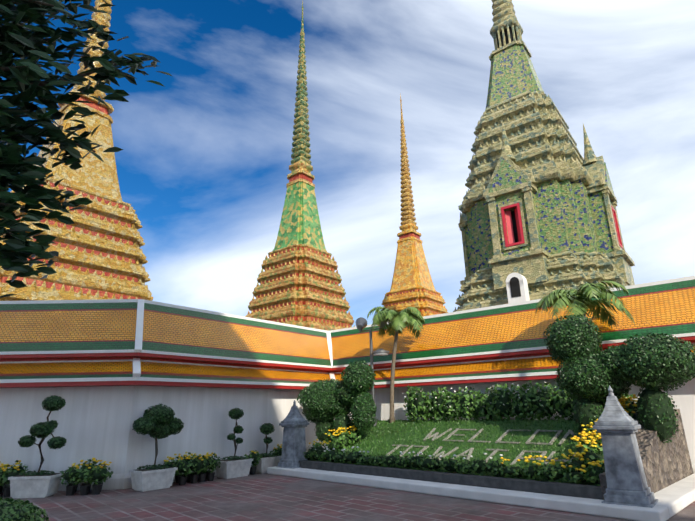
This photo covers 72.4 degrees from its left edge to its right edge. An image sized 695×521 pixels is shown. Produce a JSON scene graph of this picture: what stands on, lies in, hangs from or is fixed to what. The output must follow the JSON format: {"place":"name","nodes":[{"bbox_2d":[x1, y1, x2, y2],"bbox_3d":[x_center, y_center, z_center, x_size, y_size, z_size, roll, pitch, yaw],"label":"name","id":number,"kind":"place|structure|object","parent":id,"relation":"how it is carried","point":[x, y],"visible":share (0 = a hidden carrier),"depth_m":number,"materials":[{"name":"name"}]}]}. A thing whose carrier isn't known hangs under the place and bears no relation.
{"place":"outdoors","nodes":[
{"label":"outdoors","id":0,"kind":"place"},
{"bbox_2d":[0,473,694,520],"bbox_3d":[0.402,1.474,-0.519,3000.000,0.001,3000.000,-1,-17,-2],"label":"ground","id":1,"kind":"structure","parent":0,"point":[262,497],"depth_m":8.27,"materials":[{"name":"brown brick"}]},
{"bbox_2d":[0,497,48,520],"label":"shrub","id":2,"kind":"object","parent":1,"relation":"on","point":[11,509],"visible":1,"depth_m":6.31,"materials":[{"name":"green plant"}]},
{"bbox_2d":[8,395,66,497],"bbox_3d":[-6.446,3.878,10.025,0.976,1.992,0.510,-1,-17,-2],"label":"planter tree","id":3,"kind":"object","parent":1,"relation":"on","point":[38,484],"visible":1,"depth_m":9.89,"materials":[{"name":"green plant"}]},
{"bbox_2d":[0,459,112,496],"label":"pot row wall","id":4,"kind":"structure","parent":1,"relation":"on","point":[85,473],"depth_m":9.83,"materials":[{"name":"green plant"}]},
{"bbox_2d":[0,458,111,470],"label":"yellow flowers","id":5,"kind":"object","parent":4,"relation":"on","point":[17,463],"visible":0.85,"depth_m":10.04,"materials":[{"name":"yellow plant"}]},
{"bbox_2d":[0,0,152,300],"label":"stupa","id":6,"kind":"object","parent":1,"relation":"on","point":[98,245],"visible":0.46,"depth_m":27.98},
{"bbox_2d":[0,0,171,297],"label":"tree","id":7,"kind":"object","parent":1,"relation":"on","point":[25,75],"visible":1,"depth_m":3.31,"materials":[{"name":"green plant"}]},
{"bbox_2d":[129,404,183,491],"bbox_3d":[-4.267,4.134,10.653,1.162,1.792,0.656,14,-23,-40],"label":"planter tree","id":8,"kind":"object","parent":1,"relation":"on","point":[158,421],"visible":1,"depth_m":10.48,"materials":[{"name":"green plant"}]},
{"bbox_2d":[160,445,281,484],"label":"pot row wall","id":9,"kind":"structure","parent":1,"relation":"on","point":[200,468],"depth_m":11.27,"materials":[{"name":"green plant"}]},
{"bbox_2d":[163,444,281,461],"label":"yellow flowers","id":10,"kind":"object","parent":9,"relation":"on","point":[191,454],"visible":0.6,"depth_m":11.35,"materials":[{"name":"plant"}]},
{"bbox_2d":[216,408,252,478],"bbox_3d":[-2.914,4.676,12.271,0.575,1.672,0.860,-15,-22,37],"label":"planter tree","id":11,"kind":"object","parent":1,"relation":"on","point":[234,466],"visible":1,"depth_m":12.07,"materials":[{"name":"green plant"}]},
{"bbox_2d":[252,423,280,472],"bbox_3d":[-2.204,5.112,13.019,0.552,1.260,0.750,-14,-22,36],"label":"planter tree","id":12,"kind":"object","parent":1,"relation":"on","point":[267,460],"visible":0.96,"depth_m":12.91,"materials":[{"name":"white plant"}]},
{"bbox_2d":[276,400,308,468],"bbox_3d":[-1.431,4.697,12.750,0.660,1.860,0.660,-14,-22,36],"label":"stone post","id":13,"kind":"object","parent":1,"relation":"on","point":[294,423],"visible":0.88,"depth_m":12.56,"materials":[{"name":"grey stone"}]},
{"bbox_2d":[245,1,354,330],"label":"stupa","id":14,"kind":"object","parent":1,"relation":"on","point":[299,279],"visible":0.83,"depth_m":38.69,"materials":[{"name":"tile"}]},
{"bbox_2d":[0,276,694,491],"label":"cloister wall","id":15,"kind":"structure","parent":1,"relation":"on","point":[204,373],"depth_m":12.43,"materials":[{"name":"white paint"}]},
{"bbox_2d":[133,299,334,381],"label":"roof hip ribs","id":16,"kind":"object","parent":15,"relation":"on","point":[138,340],"visible":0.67,"depth_m":12.07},
{"bbox_2d":[381,94,447,319],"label":"stupa","id":17,"kind":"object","parent":1,"relation":"on","point":[412,285],"visible":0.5,"depth_m":55.19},
{"bbox_2d":[304,399,639,485],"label":"border plants","id":18,"kind":"object","parent":1,"relation":"on","point":[536,472],"visible":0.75,"depth_m":9.33,"materials":[{"name":"green plant"}]},
{"bbox_2d":[307,394,639,471],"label":"bed flowers","id":19,"kind":"object","parent":18,"relation":"on","point":[583,434],"visible":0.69,"depth_m":8.66,"materials":[{"name":"yellow plant"}]},
{"bbox_2d":[267,466,694,520],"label":"bed kerb","id":20,"kind":"structure","parent":1,"relation":"on","point":[675,498],"depth_m":8.00,"materials":[{"name":"white concrete"}]},
{"bbox_2d":[299,459,604,499],"bbox_3d":[2.552,4.846,10.917,3.310,0.320,8.120,16,-24,-43],"label":"border stone","id":21,"kind":"object","parent":20,"relation":"on","point":[569,489],"visible":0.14,"depth_m":8.96,"materials":[{"name":"grey stone"}]},
{"bbox_2d":[453,0,627,311],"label":"stupa","id":22,"kind":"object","parent":1,"relation":"on","point":[520,104],"visible":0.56,"depth_m":29.34,"materials":[{"name":"green tile"}]},
{"bbox_2d":[458,25,634,303],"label":"stupa porches","id":23,"kind":"object","parent":22,"relation":"attached to","point":[518,262],"visible":0.48,"depth_m":27.75,"materials":[{"name":"tile"}]},
{"bbox_2d":[592,385,658,507],"bbox_3d":[4.234,2.891,7.368,0.660,1.860,0.660,-14,-22,36],"label":"stone post","id":24,"kind":"object","parent":1,"relation":"on","point":[616,426],"visible":0.98,"depth_m":7.16,"materials":[{"name":"grey stone"}]},
{"bbox_2d":[0,0,694,326],"label":"sky","id":25,"kind":"structure","parent":0,"point":[203,164],"materials":[{"name":"blue"}]},
{"bbox_2d":[309,418,600,485],"bbox_3d":[2.838,4.513,11.494,3.965,1.289,7.500,16,-24,-43],"label":"lawn bed","id":26,"kind":"object","parent":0,"point":[493,434],"depth_m":11.22,"materials":[{"name":"green plant"}]},
{"bbox_2d":[297,360,376,443],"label":"topiary bushes","id":27,"kind":"object","parent":26,"relation":"on","point":[330,404],"visible":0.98,"depth_m":13.52,"materials":[{"name":"green plant"}]},
{"bbox_2d":[356,314,388,425],"bbox_3d":[0.770,3.364,14.759,0.535,3.369,1.345,15,-24,-42],"label":"floodlight pole","id":28,"kind":"object","parent":26,"relation":"on","point":[361,323],"visible":0.73,"depth_m":14.81,"materials":[{"name":"metal"}]},
{"bbox_2d":[367,306,424,422],"bbox_3d":[1.569,3.193,14.488,1.881,3.651,1.793,-1,-17,-2],"label":"palm","id":29,"kind":"object","parent":26,"relation":"on","point":[397,319],"visible":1,"depth_m":14.55,"materials":[{"name":"green plant"}]},
{"bbox_2d":[386,428,581,465],"bbox_3d":[3.191,4.091,10.516,5.362,0.615,1.655,-18,-24,42],"label":"lettering sign","id":30,"kind":"object","parent":26,"relation":"on","point":[494,452],"visible":0.62,"depth_m":10.53,"materials":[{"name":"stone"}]},
{"bbox_2d":[402,381,632,422],"bbox_3d":[4.004,3.668,12.182,6.024,1.193,0.862,-15,-22,37],"label":"hedge","id":31,"kind":"object","parent":26,"relation":"on","point":[529,403],"depth_m":12.24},
{"bbox_2d":[535,281,634,353],"bbox_3d":[5.781,2.200,11.275,2.065,3.456,2.088,-1,-17,-2],"label":"palm","id":32,"kind":"object","parent":26,"relation":"on","point":[579,301],"visible":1,"depth_m":11.48,"materials":[{"name":"green plant"}]},
{"bbox_2d":[543,314,694,444],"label":"topiary bushes","id":33,"kind":"object","parent":26,"relation":"on","point":[654,364],"visible":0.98,"depth_m":9.23,"materials":[{"name":"green plant"}]},
{"bbox_2d":[599,409,693,499],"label":"rubble bed wall","id":34,"kind":"structure","parent":0,"point":[667,465],"depth_m":8.68,"materials":[{"name":"beige stone"}]}
]}

